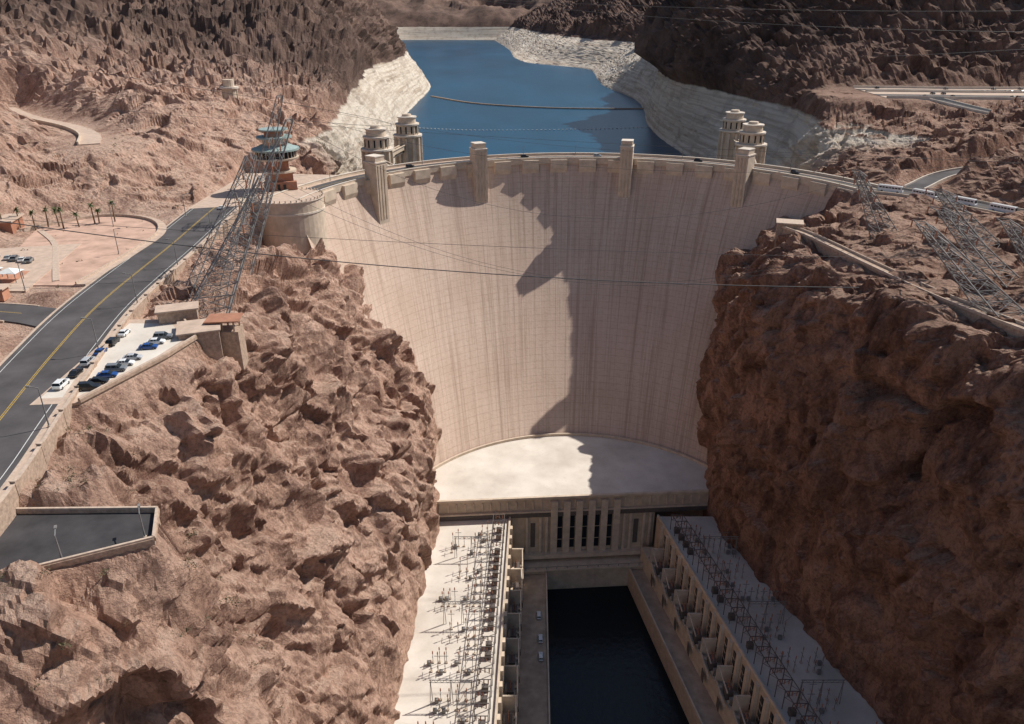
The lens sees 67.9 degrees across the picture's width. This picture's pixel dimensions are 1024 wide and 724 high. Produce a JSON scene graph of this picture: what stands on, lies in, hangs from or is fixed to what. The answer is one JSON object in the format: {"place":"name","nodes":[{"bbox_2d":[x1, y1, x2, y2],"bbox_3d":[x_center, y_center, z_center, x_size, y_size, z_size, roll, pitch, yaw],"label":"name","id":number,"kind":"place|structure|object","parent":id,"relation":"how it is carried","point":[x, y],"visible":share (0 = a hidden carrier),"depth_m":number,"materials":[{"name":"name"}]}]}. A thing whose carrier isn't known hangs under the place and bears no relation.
{"place":"outdoors","nodes":[
{"label":"outdoors","id":0,"kind":"place"},
{"bbox_2d":[0,302,56,326],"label":"side road","id":1,"kind":"structure","parent":0,"point":[32,315],"depth_m":216.87,"materials":[{"name":"grey asphalt"}]},
{"bbox_2d":[0,244,80,291],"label":"visitor plaza pavement","id":2,"kind":"structure","parent":0,"point":[39,267],"depth_m":259.90,"materials":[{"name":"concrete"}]},
{"bbox_2d":[3,255,10,259],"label":"parked car","id":3,"kind":"object","parent":2,"relation":"on","point":[6,257],"visible":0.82,"depth_m":262.74,"materials":[{"name":"grey paint"}]},
{"bbox_2d":[0,268,23,282],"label":"shade canopy","id":4,"kind":"object","parent":2,"relation":"on","point":[7,271],"visible":1,"depth_m":241.01,"materials":[{"name":"fabric"}]},
{"bbox_2d":[0,213,24,300],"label":"visitor centre building","id":5,"kind":"structure","parent":2,"relation":"on","point":[5,295],"depth_m":291.49,"materials":[{"name":"brick"}]},
{"bbox_2d":[10,255,19,260],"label":"parked car","id":6,"kind":"object","parent":2,"relation":"on","point":[14,257],"visible":0.95,"depth_m":261.38,"materials":[{"name":"grey paint"}]},
{"bbox_2d":[17,257,24,261],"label":"parked car","id":7,"kind":"object","parent":2,"relation":"on","point":[20,259],"visible":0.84,"depth_m":260.73,"materials":[{"name":"white paint"}]},
{"bbox_2d":[17,262,26,291],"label":"street lamp","id":8,"kind":"object","parent":2,"relation":"on","point":[21,277],"visible":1,"depth_m":232.35,"materials":[{"name":"metal"}]},
{"bbox_2d":[24,256,33,262],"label":"parked car","id":9,"kind":"object","parent":2,"relation":"on","point":[29,259],"visible":0.92,"depth_m":259.66,"materials":[{"name":"grey paint"}]},
{"bbox_2d":[9,107,100,145],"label":"hillside road","id":10,"kind":"structure","parent":0,"point":[88,136],"depth_m":404.08,"materials":[{"name":"concrete"}]},
{"bbox_2d":[0,175,303,491],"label":"canyon road","id":11,"kind":"structure","parent":0,"point":[59,342],"depth_m":203.92,"materials":[{"name":"grey asphalt"}]},
{"bbox_2d":[0,0,441,723],"bbox_3d":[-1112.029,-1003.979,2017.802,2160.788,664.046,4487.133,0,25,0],"label":"canyon hillside terrain","id":12,"kind":"structure","parent":0,"point":[288,474],"depth_m":253.74,"materials":[{"name":"brown stone"}]},
{"bbox_2d":[13,207,21,227],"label":"palm tree","id":13,"kind":"object","parent":12,"relation":"on","point":[15,209],"visible":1,"depth_m":296.61,"materials":[{"name":"green plant"}]},
{"bbox_2d":[0,506,160,570],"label":"lookout terrace","id":14,"kind":"structure","parent":12,"relation":"on","point":[84,534],"depth_m":131.40,"materials":[{"name":"stone"}]},
{"bbox_2d":[53,525,62,557],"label":"street lamp","id":15,"kind":"object","parent":14,"relation":"on","point":[55,528],"visible":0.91,"depth_m":124.03,"materials":[{"name":"metal"}]},
{"bbox_2d":[137,503,146,537],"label":"street lamp","id":16,"kind":"object","parent":14,"relation":"on","point":[144,534],"visible":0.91,"depth_m":129.58,"materials":[{"name":"metal"}]},
{"bbox_2d":[20,217,157,286],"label":"gravel bed","id":17,"kind":"object","parent":12,"relation":"on","point":[93,252],"visible":0.77,"depth_m":285.59,"materials":[{"name":"beige gravel"}]},
{"bbox_2d":[27,209,37,229],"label":"palm tree","id":18,"kind":"object","parent":17,"relation":"on","point":[31,212],"visible":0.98,"depth_m":297.83,"materials":[{"name":"green plant"}]},
{"bbox_2d":[41,206,48,226],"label":"palm tree","id":19,"kind":"object","parent":17,"relation":"on","point":[45,210],"visible":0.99,"depth_m":302.55,"materials":[{"name":"green plant"}]},
{"bbox_2d":[50,207,59,226],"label":"palm tree","id":20,"kind":"object","parent":17,"relation":"on","point":[54,210],"visible":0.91,"depth_m":303.27,"materials":[{"name":"green plant"}]},
{"bbox_2d":[54,206,64,228],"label":"palm tree","id":21,"kind":"object","parent":17,"relation":"on","point":[58,209],"visible":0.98,"depth_m":299.99,"materials":[{"name":"green plant"}]},
{"bbox_2d":[69,212,81,226],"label":"palm tree","id":22,"kind":"object","parent":17,"relation":"on","point":[75,214],"visible":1,"depth_m":302.99,"materials":[{"name":"green plant"}]},
{"bbox_2d":[86,202,95,223],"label":"palm tree","id":23,"kind":"object","parent":17,"relation":"on","point":[90,205],"visible":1,"depth_m":307.13,"materials":[{"name":"green plant"}]},
{"bbox_2d":[93,208,100,223],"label":"palm tree","id":24,"kind":"object","parent":17,"relation":"on","point":[97,210],"visible":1,"depth_m":308.06,"materials":[{"name":"green plant"}]},
{"bbox_2d":[107,200,115,221],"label":"palm tree","id":25,"kind":"object","parent":17,"relation":"on","point":[110,202],"visible":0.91,"depth_m":310.33,"materials":[{"name":"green plant"}]},
{"bbox_2d":[17,214,166,285],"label":"garden footpath","id":26,"kind":"structure","parent":12,"relation":"on","point":[125,256],"depth_m":278.24,"materials":[{"name":"beige concrete"}]},
{"bbox_2d":[30,318,197,404],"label":"cliff top car park","id":27,"kind":"structure","parent":12,"relation":"on","point":[142,331],"depth_m":190.10,"materials":[{"name":"beige concrete"}]},
{"bbox_2d":[52,378,69,389],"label":"parked car","id":28,"kind":"object","parent":27,"relation":"on","point":[59,383],"visible":1,"depth_m":172.56,"materials":[{"name":"white paint"}]},
{"bbox_2d":[67,368,83,377],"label":"parked car","id":29,"kind":"object","parent":27,"relation":"on","point":[74,373],"visible":1,"depth_m":178.35,"materials":[{"name":"black paint"}]},
{"bbox_2d":[79,356,94,366],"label":"parked car","id":30,"kind":"object","parent":27,"relation":"on","point":[85,360],"visible":0.91,"depth_m":183.61,"materials":[{"name":"grey paint"}]},
{"bbox_2d":[76,381,100,391],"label":"parked car","id":31,"kind":"object","parent":27,"relation":"on","point":[87,385],"visible":0.96,"depth_m":171.92,"materials":[{"name":"black paint"}]},
{"bbox_2d":[87,376,109,383],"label":"parked car","id":32,"kind":"object","parent":27,"relation":"on","point":[99,379],"visible":0.78,"depth_m":175.19,"materials":[{"name":"black paint"}]},
{"bbox_2d":[93,347,107,355],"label":"parked car","id":33,"kind":"object","parent":27,"relation":"on","point":[97,351],"visible":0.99,"depth_m":189.58,"materials":[{"name":"blue paint"}]},
{"bbox_2d":[96,370,117,377],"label":"parked car","id":34,"kind":"object","parent":27,"relation":"on","point":[107,373],"visible":0.87,"depth_m":178.17,"materials":[{"name":"blue paint"}]},
{"bbox_2d":[105,337,119,345],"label":"parked car","id":35,"kind":"object","parent":27,"relation":"on","point":[111,341],"visible":0.98,"depth_m":194.98,"materials":[{"name":"black paint"}]},
{"bbox_2d":[104,363,127,371],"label":"parked car","id":36,"kind":"object","parent":27,"relation":"on","point":[115,367],"visible":0.88,"depth_m":180.90,"materials":[{"name":"grey paint"}]},
{"bbox_2d":[117,329,130,336],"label":"parked car","id":37,"kind":"object","parent":27,"relation":"on","point":[123,332],"visible":1,"depth_m":200.86,"materials":[{"name":"white paint"}]},
{"bbox_2d":[114,358,134,365],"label":"parked car","id":38,"kind":"object","parent":27,"relation":"on","point":[126,361],"visible":0.8,"depth_m":184.18,"materials":[{"name":"white paint"}]},
{"bbox_2d":[122,353,142,359],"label":"parked car","id":39,"kind":"object","parent":27,"relation":"on","point":[132,356],"visible":0.86,"depth_m":187.10,"materials":[{"name":"grey paint"}]},
{"bbox_2d":[138,342,157,349],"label":"parked car","id":40,"kind":"object","parent":27,"relation":"on","point":[149,345],"visible":1,"depth_m":193.08,"materials":[{"name":"blue paint"}]},
{"bbox_2d":[146,337,165,343],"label":"parked car","id":41,"kind":"object","parent":27,"relation":"on","point":[155,340],"visible":0.86,"depth_m":196.15,"materials":[{"name":"white paint"}]},
{"bbox_2d":[152,331,172,339],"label":"parked car","id":42,"kind":"object","parent":27,"relation":"on","point":[162,334],"visible":0.89,"depth_m":198.98,"materials":[{"name":"grey paint"}]},
{"bbox_2d":[0,203,248,535],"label":"stone parapet wall","id":43,"kind":"structure","parent":12,"relation":"on","point":[33,466],"depth_m":158.64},
{"bbox_2d":[25,386,49,427],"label":"street lamp","id":44,"kind":"object","parent":43,"relation":"on","point":[48,425],"visible":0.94,"depth_m":155.00,"materials":[{"name":"metal"}]},
{"bbox_2d":[81,317,98,347],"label":"street lamp","id":45,"kind":"object","parent":43,"relation":"on","point":[93,330],"visible":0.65,"depth_m":188.83,"materials":[{"name":"metal"}]},
{"bbox_2d":[122,273,137,302],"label":"street lamp","id":46,"kind":"object","parent":43,"relation":"on","point":[133,286],"visible":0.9,"depth_m":221.34,"materials":[{"name":"metal"}]},
{"bbox_2d":[0,122,291,722],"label":"desert scrub","id":47,"kind":"object","parent":12,"relation":"on","point":[191,534],"visible":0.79,"depth_m":154.40,"materials":[{"name":"green plant"}]},
{"bbox_2d":[154,301,248,369],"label":"cliff top pavilion","id":48,"kind":"structure","parent":12,"relation":"on","point":[216,339],"depth_m":206.92,"materials":[{"name":"concrete"}]},
{"bbox_2d":[188,153,256,310],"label":"transmission tower","id":49,"kind":"structure","parent":12,"relation":"on","point":[254,159],"depth_m":240.57,"materials":[{"name":"metal"}]},
{"bbox_2d":[219,79,238,99],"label":"concrete valve tower","id":50,"kind":"structure","parent":12,"relation":"on","point":[227,87],"depth_m":448.79,"materials":[{"name":"beige concrete"}]},
{"bbox_2d":[190,172,269,318],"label":"transmission tower","id":51,"kind":"structure","parent":12,"relation":"on","point":[240,268],"depth_m":222.04,"materials":[{"name":"metal"}]},
{"bbox_2d":[268,185,920,285],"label":"power line cable","id":52,"kind":"object","parent":51,"relation":"attached to","point":[592,283],"visible":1,"depth_m":246.37,"materials":[{"name":"metal"}]},
{"bbox_2d":[223,116,293,274],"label":"transmission tower","id":53,"kind":"structure","parent":12,"relation":"on","point":[273,189],"depth_m":272.38,"materials":[{"name":"metal"}]},
{"bbox_2d":[4,58,390,125],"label":"power line cable","id":54,"kind":"object","parent":53,"relation":"attached to","point":[224,92],"visible":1,"depth_m":283.12,"materials":[{"name":"metal"}]},
{"bbox_2d":[287,102,1023,157],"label":"power line cable","id":55,"kind":"object","parent":53,"relation":"attached to","point":[606,149],"visible":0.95,"depth_m":313.64,"materials":[{"name":"metal"}]},
{"bbox_2d":[235,93,283,247],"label":"transmission tower","id":56,"kind":"structure","parent":12,"relation":"on","point":[266,136],"depth_m":303.56,"materials":[{"name":"metal"}]},
{"bbox_2d":[232,187,327,254],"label":"abutment bastion","id":57,"kind":"object","parent":12,"relation":"on","point":[298,219],"visible":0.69,"depth_m":344.40,"materials":[{"name":"concrete"}]},
{"bbox_2d":[188,173,351,208],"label":"plaza pavement","id":58,"kind":"structure","parent":0,"point":[217,199],"depth_m":370.59,"materials":[{"name":"concrete"}]},
{"bbox_2d":[251,127,298,191],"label":"visitor lookout tower","id":59,"kind":"structure","parent":58,"relation":"on","point":[286,171],"depth_m":357.56,"materials":[{"name":"concrete"}]},
{"bbox_2d":[373,0,551,39],"bbox_3d":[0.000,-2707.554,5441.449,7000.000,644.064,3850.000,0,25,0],"label":"distant mountains","id":60,"kind":"structure","parent":0,"point":[448,20],"depth_m":3962.55,"materials":[{"name":"beige stone"}]},
{"bbox_2d":[401,40,685,160],"bbox_3d":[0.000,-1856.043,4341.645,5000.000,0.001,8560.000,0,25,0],"label":"lake water","id":61,"kind":"structure","parent":0,"point":[487,71],"depth_m":1126.41,"materials":[{"name":"blue liquid"}]},
{"bbox_2d":[361,125,393,169],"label":"intake tower","id":62,"kind":"structure","parent":61,"relation":"in","point":[375,144],"depth_m":438.11,"materials":[{"name":"concrete"}]},
{"bbox_2d":[392,144,405,157],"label":"intake footbridge","id":63,"kind":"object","parent":62,"relation":"attached to","point":[399,150],"visible":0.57,"depth_m":479.35,"materials":[{"name":"concrete"}]},
{"bbox_2d":[393,113,422,163],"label":"intake tower","id":64,"kind":"structure","parent":61,"relation":"in","point":[413,152],"depth_m":491.00,"materials":[{"name":"concrete"}]},
{"bbox_2d":[423,127,646,130],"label":"floating boom","id":65,"kind":"object","parent":61,"relation":"on","point":[540,129],"visible":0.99,"depth_m":912.89,"materials":[{"name":"white paint"}]},
{"bbox_2d":[431,96,643,108],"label":"floating boom","id":66,"kind":"object","parent":61,"relation":"on","point":[531,106],"visible":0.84,"depth_m":1125.23,"materials":[{"name":"grey plastic"}]},
{"bbox_2d":[716,109,745,160],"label":"intake tower","id":67,"kind":"structure","parent":61,"relation":"in","point":[734,120],"depth_m":511.01,"materials":[{"name":"concrete"}]},
{"bbox_2d":[734,121,766,163],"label":"intake tower","id":68,"kind":"structure","parent":61,"relation":"in","point":[752,134],"depth_m":454.55,"materials":[{"name":"concrete"}]},
{"bbox_2d":[547,586,688,723],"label":"river water","id":69,"kind":"structure","parent":0,"point":[606,666],"depth_m":328.43,"materials":[{"name":"blue liquid"}]},
{"bbox_2d":[494,0,1023,723],"bbox_3d":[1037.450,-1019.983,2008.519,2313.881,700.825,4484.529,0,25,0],"label":"canyon cliff terrain","id":70,"kind":"structure","parent":0,"point":[836,396],"depth_m":290.03,"materials":[{"name":"brown stone"}]},
{"bbox_2d":[0,218,902,257],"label":"power line cable","id":71,"kind":"object","parent":70,"relation":"attached to","point":[456,244],"visible":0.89,"depth_m":259.26,"materials":[{"name":"metal"}]},
{"bbox_2d":[268,139,877,543],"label":"arch dam","id":72,"kind":"structure","parent":70,"relation":"on","point":[499,357],"depth_m":421.12,"materials":[{"name":"concrete"}]},
{"bbox_2d":[394,433,882,723],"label":"powerhouse","id":73,"kind":"structure","parent":70,"relation":"on","point":[526,522],"depth_m":328.55,"materials":[{"name":"concrete"}]},
{"bbox_2d":[536,611,540,618],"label":"car","id":74,"kind":"object","parent":73,"relation":"on","point":[538,613],"visible":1,"depth_m":339.28,"materials":[{"name":"white paint"}]},
{"bbox_2d":[538,634,542,642],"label":"car","id":75,"kind":"object","parent":73,"relation":"on","point":[540,638],"visible":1,"depth_m":326.49,"materials":[{"name":"white paint"}]},
{"bbox_2d":[538,652,542,660],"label":"car","id":76,"kind":"object","parent":73,"relation":"on","point":[540,654],"visible":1,"depth_m":317.40,"materials":[{"name":"white paint"}]},
{"bbox_2d":[496,0,956,11],"bbox_3d":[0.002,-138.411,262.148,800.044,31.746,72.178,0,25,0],"label":"power line cable","id":77,"kind":"object","parent":70,"relation":"on","point":[694,7],"visible":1,"depth_m":299.47,"materials":[{"name":"metal"}]},
{"bbox_2d":[478,0,1001,31],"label":"power line cable","id":78,"kind":"object","parent":70,"relation":"on","point":[743,22],"visible":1,"depth_m":301.28,"materials":[{"name":"metal"}]},
{"bbox_2d":[774,218,803,247],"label":"cable anchor block","id":79,"kind":"structure","parent":70,"relation":"on","point":[789,223],"depth_m":321.60,"materials":[{"name":"concrete"}]},
{"bbox_2d":[849,169,896,238],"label":"transmission tower","id":80,"kind":"structure","parent":70,"relation":"on","point":[868,194],"depth_m":303.32,"materials":[{"name":"metal"}]},
{"bbox_2d":[291,120,856,218],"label":"power line cable","id":81,"kind":"object","parent":80,"relation":"attached to","point":[566,216],"visible":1,"depth_m":295.38,"materials":[{"name":"metal"}]},
{"bbox_2d":[782,226,1023,337],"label":"cliff access walkway","id":82,"kind":"structure","parent":70,"relation":"on","point":[955,304],"depth_m":264.11,"materials":[{"name":"beige concrete"}]},
{"bbox_2d":[0,221,859,287],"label":"power line cable","id":83,"kind":"object","parent":82,"relation":"attached to","point":[423,268],"visible":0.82,"depth_m":253.08,"materials":[{"name":"metal"}]},
{"bbox_2d":[853,86,1023,99],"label":"terrace car park","id":84,"kind":"structure","parent":70,"relation":"on","point":[918,92],"depth_m":555.17,"materials":[{"name":"concrete"}]},
{"bbox_2d":[902,49,1021,55],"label":"power line cable","id":85,"kind":"object","parent":70,"relation":"on","point":[963,52],"visible":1,"depth_m":305.88,"materials":[{"name":"metal"}]},
{"bbox_2d":[925,188,999,246],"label":"transmission tower","id":86,"kind":"structure","parent":70,"relation":"on","point":[941,199],"depth_m":277.51,"materials":[{"name":"metal"}]},
{"bbox_2d":[910,219,1023,316],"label":"transmission tower","id":87,"kind":"structure","parent":70,"relation":"on","point":[942,247],"depth_m":232.75,"materials":[{"name":"metal"}]},
{"bbox_2d":[927,206,1019,287],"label":"transmission tower","id":88,"kind":"structure","parent":70,"relation":"on","point":[962,234],"depth_m":254.65,"materials":[{"name":"metal"}]},
{"bbox_2d":[252,162,938,282],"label":"power line cable","id":89,"kind":"object","parent":88,"relation":"attached to","point":[576,279],"visible":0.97,"depth_m":263.26,"materials":[{"name":"metal"}]},
{"bbox_2d":[992,217,1023,264],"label":"transmission tower","id":90,"kind":"structure","parent":70,"relation":"on","point":[1015,228],"depth_m":239.03,"materials":[{"name":"metal"}]},
{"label":"transmission tower","id":91,"kind":"object","parent":70,"relation":"on","visible":0},
{"bbox_2d":[0,100,1014,162],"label":"power line cable","id":92,"kind":"object","parent":91,"relation":"attached to","point":[521,138],"visible":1,"depth_m":308.01,"materials":[{"name":"metal"}]},
{"bbox_2d":[284,107,1017,171],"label":"power line cable","id":93,"kind":"object","parent":91,"relation":"attached to","point":[636,169],"visible":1,"depth_m":310.94,"materials":[{"name":"metal"}]},
{"bbox_2d":[856,183,1023,214],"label":"canyon road","id":94,"kind":"structure","parent":0,"point":[980,206],"depth_m":347.05,"materials":[{"name":"grey asphalt"}]},
{"bbox_2d":[877,184,902,192],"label":"tour bus","id":95,"kind":"object","parent":94,"relation":"on","point":[890,188],"visible":1,"depth_m":361.29,"materials":[{"name":"white paint"}]},
{"bbox_2d":[911,188,936,198],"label":"tour bus","id":96,"kind":"object","parent":94,"relation":"on","point":[931,194],"visible":0.51,"depth_m":350.96,"materials":[{"name":"white paint"}]},
{"bbox_2d":[950,196,977,205],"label":"tour bus","id":97,"kind":"object","parent":94,"relation":"on","point":[967,201],"visible":0.76,"depth_m":336.67,"materials":[{"name":"white paint"}]},
{"bbox_2d":[988,202,1017,212],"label":"tour bus","id":98,"kind":"object","parent":94,"relation":"on","point":[999,207],"visible":0.75,"depth_m":325.00,"materials":[{"name":"white paint"}]},
{"bbox_2d":[904,98,990,189],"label":"hillside road","id":99,"kind":"structure","parent":0,"point":[931,180],"depth_m":388.44,"materials":[{"name":"grey asphalt"}]}
]}

